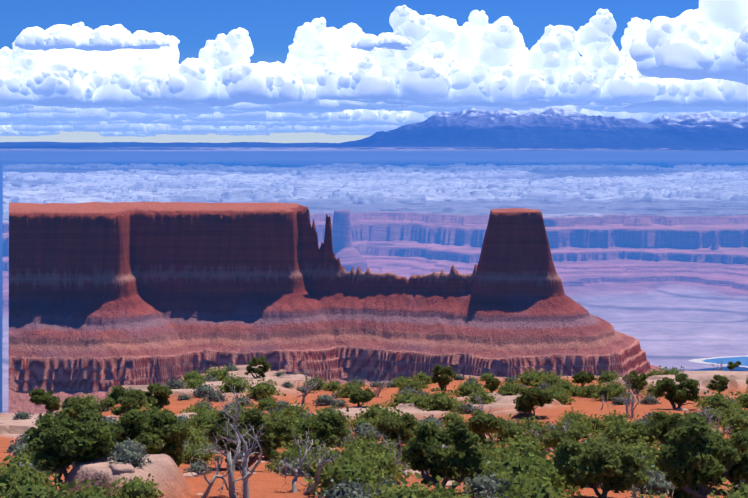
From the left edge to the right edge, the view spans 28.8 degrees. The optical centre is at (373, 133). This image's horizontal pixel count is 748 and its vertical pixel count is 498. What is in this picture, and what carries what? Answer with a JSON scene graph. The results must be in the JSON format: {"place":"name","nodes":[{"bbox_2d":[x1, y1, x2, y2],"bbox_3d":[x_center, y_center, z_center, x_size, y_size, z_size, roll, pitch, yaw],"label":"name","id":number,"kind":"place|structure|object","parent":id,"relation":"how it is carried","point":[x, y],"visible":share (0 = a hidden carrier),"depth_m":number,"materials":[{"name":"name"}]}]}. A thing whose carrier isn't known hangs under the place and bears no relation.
{"place":"outdoors","nodes":[
{"label":"outdoors","id":0,"kind":"place"},
{"bbox_2d":[8,202,664,413],"bbox_3d":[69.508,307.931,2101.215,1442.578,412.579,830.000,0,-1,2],"label":"mesa","id":1,"kind":"structure","parent":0,"point":[104,297],"depth_m":1947.56,"materials":[{"name":"stone"}]},
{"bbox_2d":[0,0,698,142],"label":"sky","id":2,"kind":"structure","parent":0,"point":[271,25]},
{"bbox_2d":[0,0,747,136],"bbox_3d":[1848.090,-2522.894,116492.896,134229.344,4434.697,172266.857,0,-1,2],"label":"cloud","id":3,"kind":"structure","parent":0,"point":[121,80],"depth_m":49961.52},
{"bbox_2d":[0,107,747,150],"bbox_3d":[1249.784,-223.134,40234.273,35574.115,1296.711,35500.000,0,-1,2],"label":"mountain range","id":4,"kind":"structure","parent":0,"point":[508,129],"depth_m":40085.11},
{"bbox_2d":[0,365,747,497],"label":"terrain","id":5,"kind":"structure","parent":0,"point":[165,471],"depth_m":74.98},
{"bbox_2d":[1,450,33,471],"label":"blackbrush shrub","id":6,"kind":"object","parent":5,"relation":"on","point":[13,460],"visible":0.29,"depth_m":46.86,"materials":[{"name":"green plant"}]},
{"bbox_2d":[0,453,55,496],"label":"blackbrush shrub","id":7,"kind":"object","parent":5,"relation":"on","point":[7,476],"visible":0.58,"depth_m":42.18,"materials":[{"name":"green plant"}]},
{"bbox_2d":[0,470,74,497],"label":"blackbrush shrub","id":8,"kind":"object","parent":5,"relation":"on","point":[34,490],"visible":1,"depth_m":36.96,"materials":[{"name":"green plant"}]},
{"bbox_2d":[29,388,60,411],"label":"juniper tree","id":9,"kind":"object","parent":5,"relation":"on","point":[39,396],"visible":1,"depth_m":74.64,"materials":[{"name":"green plant"}]},
{"bbox_2d":[23,409,116,485],"bbox_3d":[-8.653,9.030,41.437,2.664,2.119,2.600,0,-1,-12],"label":"juniper tree","id":10,"kind":"object","parent":5,"relation":"on","point":[58,443],"visible":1,"depth_m":40.93,"materials":[{"name":"green plant"}]},
{"bbox_2d":[53,395,105,421],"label":"juniper tree","id":11,"kind":"object","parent":5,"relation":"on","point":[73,407],"visible":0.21,"depth_m":57.80,"materials":[{"name":"green plant"}]},
{"bbox_2d":[57,479,126,497],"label":"blackbrush shrub","id":12,"kind":"object","parent":5,"relation":"on","point":[94,491],"visible":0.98,"depth_m":36.85,"materials":[{"name":"green plant"}]},
{"bbox_2d":[109,462,134,473],"bbox_3d":[-6.816,9.090,39.370,0.646,0.310,1.065,0,-1,-22],"label":"sandstone boulder","id":13,"kind":"object","parent":5,"relation":"on","point":[120,467],"visible":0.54,"depth_m":39.01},
{"bbox_2d":[100,385,146,415],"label":"juniper tree","id":14,"kind":"object","parent":5,"relation":"on","point":[124,399],"visible":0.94,"depth_m":72.16,"materials":[{"name":"green plant"}]},
{"bbox_2d":[105,438,149,458],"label":"sagebrush shrub","id":15,"kind":"object","parent":5,"relation":"on","point":[131,444],"visible":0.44,"depth_m":41.65,"materials":[{"name":"grey plant"}]},
{"bbox_2d":[108,444,152,467],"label":"sagebrush shrub","id":16,"kind":"object","parent":5,"relation":"on","point":[133,457],"visible":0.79,"depth_m":39.75,"materials":[{"name":"grey plant"}]},
{"bbox_2d":[110,473,163,497],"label":"blackbrush shrub","id":17,"kind":"object","parent":5,"relation":"on","point":[138,487],"visible":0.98,"depth_m":37.93,"materials":[{"name":"green plant"}]},
{"bbox_2d":[120,399,171,416],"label":"blackbrush shrub","id":18,"kind":"object","parent":5,"relation":"on","point":[151,410],"visible":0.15,"depth_m":65.50,"materials":[{"name":"green plant"}]},
{"bbox_2d":[114,409,190,466],"bbox_3d":[-7.301,9.896,46.628,2.725,2.250,2.738,0,-1,27],"label":"juniper tree","id":19,"kind":"object","parent":5,"relation":"on","point":[154,432],"visible":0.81,"depth_m":46.23,"materials":[{"name":"green plant"}]},
{"bbox_2d":[144,383,172,409],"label":"juniper tree","id":20,"kind":"object","parent":5,"relation":"on","point":[161,395],"visible":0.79,"depth_m":76.51,"materials":[{"name":"green plant"}]},
{"bbox_2d":[179,369,205,382],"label":"blackbrush shrub","id":21,"kind":"object","parent":5,"relation":"on","point":[194,375],"visible":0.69,"depth_m":98.64,"materials":[{"name":"green plant"}]},
{"bbox_2d":[181,425,214,446],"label":"blackbrush shrub","id":22,"kind":"object","parent":5,"relation":"on","point":[195,435],"visible":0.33,"depth_m":55.71,"materials":[{"name":"green plant"}]},
{"bbox_2d":[183,460,213,474],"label":"sagebrush shrub","id":23,"kind":"object","parent":5,"relation":"on","point":[197,468],"visible":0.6,"depth_m":45.52,"materials":[{"name":"grey plant"}]},
{"bbox_2d":[181,439,221,464],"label":"blackbrush shrub","id":24,"kind":"object","parent":5,"relation":"on","point":[187,456],"visible":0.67,"depth_m":50.34,"materials":[{"name":"green plant"}]},
{"bbox_2d":[186,407,219,430],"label":"blackbrush shrub","id":25,"kind":"object","parent":5,"relation":"on","point":[204,420],"visible":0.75,"depth_m":65.36,"materials":[{"name":"green plant"}]},
{"bbox_2d":[191,383,216,396],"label":"sagebrush shrub","id":26,"kind":"object","parent":5,"relation":"on","point":[202,390],"visible":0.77,"depth_m":85.78,"materials":[{"name":"grey plant"}]},
{"bbox_2d":[202,388,229,401],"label":"sagebrush shrub","id":27,"kind":"object","parent":5,"relation":"on","point":[212,396],"visible":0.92,"depth_m":83.67,"materials":[{"name":"grey plant"}]},
{"bbox_2d":[203,365,232,380],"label":"blackbrush shrub","id":28,"kind":"object","parent":5,"relation":"on","point":[219,374],"visible":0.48,"depth_m":105.15,"materials":[{"name":"green plant"}]},
{"bbox_2d":[185,447,252,497],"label":"dead tree snag","id":29,"kind":"object","parent":5,"relation":"on","point":[207,491],"visible":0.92,"depth_m":39.98,"materials":[{"name":"grey wood"}]},
{"bbox_2d":[196,381,265,497],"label":"dead tree snag","id":30,"kind":"object","parent":5,"relation":"on","point":[245,475],"visible":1,"depth_m":40.29,"materials":[{"name":"grey wood"}]},
{"bbox_2d":[217,374,251,393],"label":"blackbrush shrub","id":31,"kind":"object","parent":5,"relation":"on","point":[231,382],"visible":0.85,"depth_m":87.71,"materials":[{"name":"green plant"}]},
{"bbox_2d":[204,408,279,469],"bbox_3d":[-4.536,10.233,48.339,2.204,2.239,2.227,0,-1,-30],"label":"juniper tree","id":32,"kind":"object","parent":5,"relation":"on","point":[254,418],"visible":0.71,"depth_m":48.10,"materials":[{"name":"green plant"}]},
{"bbox_2d":[244,356,270,377],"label":"juniper tree","id":33,"kind":"object","parent":5,"relation":"on","point":[256,362],"visible":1,"depth_m":103.78,"materials":[{"name":"green plant"}]},
{"bbox_2d":[245,376,285,399],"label":"blackbrush shrub","id":34,"kind":"object","parent":5,"relation":"on","point":[262,390],"visible":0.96,"depth_m":86.23,"materials":[{"name":"green plant"}]},
{"bbox_2d":[252,396,282,410],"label":"blackbrush shrub","id":35,"kind":"object","parent":5,"relation":"on","point":[264,404],"visible":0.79,"depth_m":80.25,"materials":[{"name":"green plant"}]},
{"bbox_2d":[244,421,292,458],"bbox_3d":[-3.918,11.466,54.216,1.801,1.638,1.590,0,-1,2],"label":"juniper tree","id":36,"kind":"object","parent":5,"relation":"on","point":[281,431],"visible":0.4,"depth_m":54.11,"materials":[{"name":"green plant"}]},
{"bbox_2d":[276,400,311,416],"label":"blackbrush shrub","id":37,"kind":"object","parent":5,"relation":"on","point":[287,410],"visible":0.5,"depth_m":74.92,"materials":[{"name":"green plant"}]},
{"bbox_2d":[278,408,311,426],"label":"blackbrush shrub","id":38,"kind":"object","parent":5,"relation":"on","point":[294,418],"visible":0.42,"depth_m":67.24,"materials":[{"name":"green plant"}]},
{"bbox_2d":[265,434,328,471],"bbox_3d":[-2.437,10.921,49.301,2.567,1.437,2.547,0,-1,-11],"label":"blackbrush shrub","id":39,"kind":"object","parent":5,"relation":"on","point":[293,451],"visible":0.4,"depth_m":49.12,"materials":[{"name":"green plant"}]},
{"bbox_2d":[281,454,316,476],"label":"sagebrush shrub","id":40,"kind":"object","parent":5,"relation":"on","point":[295,463],"visible":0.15,"depth_m":45.82,"materials":[{"name":"grey plant"}]},
{"bbox_2d":[291,366,322,403],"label":"dead tree snag","id":41,"kind":"object","parent":5,"relation":"on","point":[306,392],"visible":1,"depth_m":84.87,"materials":[{"name":"grey wood"}]},
{"bbox_2d":[276,429,342,494],"bbox_3d":[-1.737,9.473,41.340,1.730,2.072,3.235,0,-1,-32],"label":"dead tree snag","id":42,"kind":"object","parent":5,"relation":"on","point":[297,470],"visible":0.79,"depth_m":41.46,"materials":[{"name":"grey wood"}]},
{"bbox_2d":[292,412,348,451],"bbox_3d":[-1.972,11.511,54.864,2.081,1.942,2.205,0,-1,-38],"label":"juniper tree","id":43,"kind":"object","parent":5,"relation":"on","point":[328,429],"visible":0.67,"depth_m":54.73,"materials":[{"name":"green plant"}]},
{"bbox_2d":[296,443,352,476],"bbox_3d":[-1.317,10.324,45.734,2.221,1.243,2.204,0,-1,5],"label":"blackbrush shrub","id":44,"kind":"object","parent":5,"relation":"on","point":[334,452],"visible":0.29,"depth_m":45.53,"materials":[{"name":"green plant"}]},
{"bbox_2d":[308,403,351,426],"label":"blackbrush shrub","id":45,"kind":"object","parent":5,"relation":"on","point":[324,410],"visible":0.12,"depth_m":70.37,"materials":[{"name":"green plant"}]},
{"bbox_2d":[304,451,380,495],"bbox_3d":[-0.857,9.704,41.102,2.401,1.286,2.315,0,-1,5],"label":"blackbrush shrub","id":46,"kind":"object","parent":5,"relation":"on","point":[339,472],"visible":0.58,"depth_m":40.80,"materials":[{"name":"green plant"}]},
{"bbox_2d":[315,479,369,497],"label":"sagebrush shrub","id":47,"kind":"object","parent":5,"relation":"on","point":[333,492],"visible":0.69,"depth_m":38.41,"materials":[{"name":"grey plant"}]},
{"bbox_2d":[335,380,366,397],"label":"blackbrush shrub","id":48,"kind":"object","parent":5,"relation":"on","point":[347,389],"visible":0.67,"depth_m":89.21,"materials":[{"name":"green plant"}]},
{"bbox_2d":[348,387,374,406],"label":"juniper tree","id":49,"kind":"object","parent":5,"relation":"on","point":[356,395],"visible":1,"depth_m":78.36,"materials":[{"name":"green plant"}]},
{"bbox_2d":[357,427,382,441],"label":"sagebrush shrub","id":50,"kind":"object","parent":5,"relation":"on","point":[376,434],"visible":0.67,"depth_m":63.17,"materials":[{"name":"grey plant"}]},
{"bbox_2d":[346,431,398,452],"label":"blackbrush shrub","id":51,"kind":"object","parent":5,"relation":"on","point":[375,443],"visible":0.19,"depth_m":51.56,"materials":[{"name":"green plant"}]},
{"bbox_2d":[339,441,411,482],"bbox_3d":[-0.050,10.122,44.176,2.341,1.254,2.258,0,-1,43],"label":"blackbrush shrub","id":52,"kind":"object","parent":5,"relation":"on","point":[387,466],"visible":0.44,"depth_m":44.08,"materials":[{"name":"green plant"}]},
{"bbox_2d":[355,400,402,423],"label":"blackbrush shrub","id":53,"kind":"object","parent":5,"relation":"on","point":[373,411],"visible":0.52,"depth_m":73.01,"materials":[{"name":"green plant"}]},
{"bbox_2d":[375,413,419,447],"bbox_3d":[1.054,12.360,60.245,1.971,1.620,1.962,0,-1,-22],"label":"juniper tree","id":54,"kind":"object","parent":5,"relation":"on","point":[394,428],"visible":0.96,"depth_m":59.79,"materials":[{"name":"green plant"}]},
{"bbox_2d":[385,389,419,406],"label":"blackbrush shrub","id":55,"kind":"object","parent":5,"relation":"on","point":[402,398],"visible":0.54,"depth_m":80.25,"materials":[{"name":"green plant"}]},
{"bbox_2d":[364,472,441,497],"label":"blackbrush shrub","id":56,"kind":"object","parent":5,"relation":"on","point":[404,491],"visible":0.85,"depth_m":36.67,"materials":[{"name":"green plant"}]},
{"bbox_2d":[371,434,450,477],"bbox_3d":[1.235,10.222,45.898,2.696,1.726,1.442,0,-1,-6],"label":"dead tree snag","id":57,"kind":"object","parent":5,"relation":"on","point":[408,466],"visible":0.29,"depth_m":45.76,"materials":[{"name":"wood"}]},
{"bbox_2d":[398,376,425,390],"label":"blackbrush shrub","id":58,"kind":"object","parent":5,"relation":"on","point":[411,384],"visible":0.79,"depth_m":94.24,"materials":[{"name":"green plant"}]},
{"bbox_2d":[409,475,463,497],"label":"blackbrush shrub","id":59,"kind":"object","parent":5,"relation":"on","point":[429,494],"visible":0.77,"depth_m":36.71,"materials":[{"name":"green plant"}]},
{"bbox_2d":[418,387,467,411],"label":"blackbrush shrub","id":60,"kind":"object","parent":5,"relation":"on","point":[442,401],"visible":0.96,"depth_m":77.08,"materials":[{"name":"green plant"}]},
{"bbox_2d":[430,364,456,389],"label":"juniper tree","id":61,"kind":"object","parent":5,"relation":"on","point":[443,380],"visible":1,"depth_m":95.62,"materials":[{"name":"green plant"}]},
{"bbox_2d":[401,420,490,492],"bbox_3d":[1.836,9.255,41.256,2.204,2.239,2.227,0,-1,-40],"label":"juniper tree","id":62,"kind":"object","parent":5,"relation":"on","point":[419,450],"visible":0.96,"depth_m":41.10,"materials":[{"name":"green plant"}]},
{"bbox_2d":[441,444,496,481],"bbox_3d":[3.137,10.330,45.411,2.198,1.240,2.215,0,-1,-1],"label":"blackbrush shrub","id":63,"kind":"object","parent":5,"relation":"on","point":[485,464],"visible":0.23,"depth_m":45.09,"materials":[{"name":"green plant"}]},
{"bbox_2d":[451,377,488,397],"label":"blackbrush shrub","id":64,"kind":"object","parent":5,"relation":"on","point":[465,390],"visible":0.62,"depth_m":90.21,"materials":[{"name":"green plant"}]},
{"bbox_2d":[461,387,496,403],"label":"blackbrush shrub","id":65,"kind":"object","parent":5,"relation":"on","point":[486,397],"visible":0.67,"depth_m":80.33,"materials":[{"name":"green plant"}]},
{"bbox_2d":[457,470,504,497],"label":"sagebrush shrub","id":66,"kind":"object","parent":5,"relation":"on","point":[477,485],"visible":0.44,"depth_m":40.11,"materials":[{"name":"grey plant"}]},
{"bbox_2d":[465,409,506,447],"bbox_3d":[4.172,11.758,56.351,2.379,1.955,1.672,0,-1,39],"label":"tree","id":67,"kind":"object","parent":5,"relation":"on","point":[480,423],"visible":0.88,"depth_m":55.83,"materials":[{"name":"plant"}]},
{"bbox_2d":[480,475,513,496],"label":"sagebrush shrub","id":68,"kind":"object","parent":5,"relation":"on","point":[494,487],"visible":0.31,"depth_m":39.23,"materials":[{"name":"grey plant"}]},
{"bbox_2d":[477,441,524,461],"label":"blackbrush shrub","id":69,"kind":"object","parent":5,"relation":"on","point":[505,450],"visible":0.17,"depth_m":49.60,"materials":[{"name":"green plant"}]},
{"bbox_2d":[496,378,526,395],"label":"blackbrush shrub","id":70,"kind":"object","parent":5,"relation":"on","point":[510,389],"visible":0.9,"depth_m":84.71,"materials":[{"name":"green plant"}]},
{"bbox_2d":[489,414,537,443],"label":"blackbrush shrub","id":71,"kind":"object","parent":5,"relation":"on","point":[511,430],"visible":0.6,"depth_m":61.80,"materials":[{"name":"green plant"}]},
{"bbox_2d":[495,468,544,497],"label":"blackbrush shrub","id":72,"kind":"object","parent":5,"relation":"on","point":[525,477],"visible":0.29,"depth_m":39.05,"materials":[{"name":"green plant"}]},
{"bbox_2d":[473,448,567,491],"bbox_3d":[4.113,9.514,40.777,2.670,1.494,2.649,0,-1,-5],"label":"blackbrush shrub","id":73,"kind":"object","parent":5,"relation":"on","point":[512,464],"visible":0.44,"depth_m":40.59,"materials":[{"name":"green plant"}]},
{"bbox_2d":[499,432,551,459],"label":"blackbrush shrub","id":74,"kind":"object","parent":5,"relation":"on","point":[520,446],"visible":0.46,"depth_m":53.08,"materials":[{"name":"green plant"}]},
{"bbox_2d":[513,367,542,385],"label":"blackbrush shrub","id":75,"kind":"object","parent":5,"relation":"on","point":[530,379],"visible":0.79,"depth_m":103.48,"materials":[{"name":"green plant"}]},
{"bbox_2d":[513,386,553,415],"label":"juniper tree","id":76,"kind":"object","parent":5,"relation":"on","point":[528,400],"visible":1,"depth_m":74.56,"materials":[{"name":"green plant"}]},
{"bbox_2d":[515,414,552,438],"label":"blackbrush shrub","id":77,"kind":"object","parent":5,"relation":"on","point":[540,426],"visible":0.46,"depth_m":63.57,"materials":[{"name":"green plant"}]},
{"bbox_2d":[494,469,580,497],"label":"blackbrush shrub","id":78,"kind":"object","parent":5,"relation":"on","point":[539,489],"visible":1,"depth_m":37.19,"materials":[{"name":"green plant"}]},
{"bbox_2d":[522,453,581,493],"bbox_3d":[4.857,9.782,41.867,2.360,1.321,2.342,0,-1,25],"label":"blackbrush shrub","id":79,"kind":"object","parent":5,"relation":"on","point":[562,478],"visible":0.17,"depth_m":41.63,"materials":[{"name":"green plant"}]},
{"bbox_2d":[537,371,567,385],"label":"blackbrush shrub","id":80,"kind":"object","parent":5,"relation":"on","point":[552,379],"visible":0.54,"depth_m":99.95,"materials":[{"name":"green plant"}]},
{"bbox_2d":[543,386,577,404],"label":"blackbrush shrub","id":81,"kind":"object","parent":5,"relation":"on","point":[561,397],"visible":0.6,"depth_m":84.79,"materials":[{"name":"green plant"}]},
{"bbox_2d":[538,427,584,449],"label":"tree","id":82,"kind":"object","parent":5,"relation":"on","point":[552,439],"visible":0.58,"depth_m":49.43,"materials":[{"name":"plant"}]},
{"bbox_2d":[550,412,599,438],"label":"blackbrush shrub","id":83,"kind":"object","parent":5,"relation":"on","point":[584,428],"visible":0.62,"depth_m":63.89,"materials":[{"name":"green plant"}]},
{"bbox_2d":[571,371,594,385],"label":"juniper tree","id":84,"kind":"object","parent":5,"relation":"on","point":[581,377],"visible":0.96,"depth_m":103.06,"materials":[{"name":"green plant"}]},
{"bbox_2d":[576,381,601,397],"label":"blackbrush shrub","id":85,"kind":"object","parent":5,"relation":"on","point":[586,391],"visible":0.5,"depth_m":89.86,"materials":[{"name":"green plant"}]},
{"bbox_2d":[584,414,610,430],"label":"blackbrush shrub","id":86,"kind":"object","parent":5,"relation":"on","point":[599,426],"visible":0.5,"depth_m":67.03,"materials":[{"name":"green plant"}]},
{"bbox_2d":[552,435,649,497],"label":"juniper tree","id":87,"kind":"object","parent":5,"relation":"on","point":[607,463],"visible":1,"depth_m":39.53,"materials":[{"name":"green plant"}]},
{"bbox_2d":[595,370,622,383],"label":"blackbrush shrub","id":88,"kind":"object","parent":5,"relation":"on","point":[606,377],"visible":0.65,"depth_m":106.57,"materials":[{"name":"green plant"}]},
{"bbox_2d":[590,377,634,399],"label":"blackbrush shrub","id":89,"kind":"object","parent":5,"relation":"on","point":[611,391],"visible":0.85,"depth_m":87.51,"materials":[{"name":"green plant"}]},
{"bbox_2d":[592,415,641,445],"bbox_3d":[10.113,12.285,60.083,2.330,1.421,2.507,0,-1,40],"label":"blackbrush shrub","id":90,"kind":"object","parent":5,"relation":"on","point":[614,431],"visible":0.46,"depth_m":59.73,"materials":[{"name":"green plant"}]},
{"bbox_2d":[614,370,641,417],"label":"dead tree snag","id":91,"kind":"object","parent":5,"relation":"on","point":[632,408],"visible":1,"depth_m":74.54,"materials":[{"name":"grey wood"}]},
{"bbox_2d":[622,370,647,393],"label":"juniper tree","id":92,"kind":"object","parent":5,"relation":"on","point":[637,381],"visible":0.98,"depth_m":95.24,"materials":[{"name":"green plant"}]},
{"bbox_2d":[618,435,660,458],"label":"blackbrush shrub","id":93,"kind":"object","parent":5,"relation":"on","point":[638,446],"visible":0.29,"depth_m":52.47,"materials":[{"name":"green plant"}]},
{"bbox_2d":[620,414,659,446],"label":"blackbrush shrub","id":94,"kind":"object","parent":5,"relation":"on","point":[650,439],"visible":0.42,"depth_m":59.45,"materials":[{"name":"green plant"}]},
{"bbox_2d":[633,445,665,473],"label":"blackbrush shrub","id":95,"kind":"object","parent":5,"relation":"on","point":[651,463],"visible":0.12,"depth_m":46.05,"materials":[{"name":"green plant"}]},
{"bbox_2d":[627,471,674,495],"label":"sagebrush shrub","id":96,"kind":"object","parent":5,"relation":"on","point":[657,485],"visible":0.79,"depth_m":41.96,"materials":[{"name":"grey plant"}]},
{"bbox_2d":[643,412,682,444],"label":"juniper tree","id":97,"kind":"object","parent":5,"relation":"on","point":[660,425],"visible":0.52,"depth_m":57.19,"materials":[{"name":"green plant"}]},
{"bbox_2d":[652,373,699,408],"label":"juniper tree","id":98,"kind":"object","parent":5,"relation":"on","point":[683,391],"visible":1,"depth_m":77.92,"materials":[{"name":"green plant"}]},
{"bbox_2d":[652,412,740,497],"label":"juniper tree","id":99,"kind":"object","parent":5,"relation":"on","point":[696,439],"visible":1,"depth_m":39.35,"materials":[{"name":"green plant"}]},
{"bbox_2d":[701,406,731,425],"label":"blackbrush shrub","id":100,"kind":"object","parent":5,"relation":"on","point":[717,413],"visible":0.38,"depth_m":68.22,"materials":[{"name":"green plant"}]},
{"bbox_2d":[692,389,742,412],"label":"blackbrush shrub","id":101,"kind":"object","parent":5,"relation":"on","point":[716,401],"visible":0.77,"depth_m":75.77,"materials":[{"name":"green plant"}]},
{"bbox_2d":[706,375,729,393],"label":"juniper tree","id":102,"kind":"object","parent":5,"relation":"on","point":[721,384],"visible":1,"depth_m":89.84,"materials":[{"name":"green plant"}]},
{"bbox_2d":[709,477,747,497],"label":"blackbrush shrub","id":103,"kind":"object","parent":5,"relation":"on","point":[741,492],"visible":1,"depth_m":37.12,"materials":[{"name":"green plant"}]},
{"bbox_2d":[710,430,747,491],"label":"juniper tree","id":104,"kind":"object","parent":5,"relation":"on","point":[736,473],"visible":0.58,"depth_m":44.45,"materials":[{"name":"green plant"}]},
{"bbox_2d":[715,409,747,432],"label":"blackbrush shrub","id":105,"kind":"object","parent":5,"relation":"on","point":[737,422],"visible":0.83,"depth_m":63.52,"materials":[{"name":"green plant"}]},
{"bbox_2d":[0,151,747,412],"bbox_3d":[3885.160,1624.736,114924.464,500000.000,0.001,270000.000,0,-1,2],"label":"ground","id":106,"kind":"structure","parent":0,"point":[313,158],"depth_m":80843.68,"materials":[{"name":"blue"}]},
{"bbox_2d":[2,162,747,412],"bbox_3d":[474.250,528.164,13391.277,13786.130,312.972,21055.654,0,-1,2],"label":"canyon terrain","id":107,"kind":"structure","parent":0,"point":[651,257],"depth_m":6851.67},
{"bbox_2d":[702,356,747,365],"bbox_3d":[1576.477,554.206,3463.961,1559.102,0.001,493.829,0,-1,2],"label":"pond water","id":108,"kind":"structure","parent":0,"point":[744,360],"depth_m":3559.19,"materials":[{"name":"blue liquid"}]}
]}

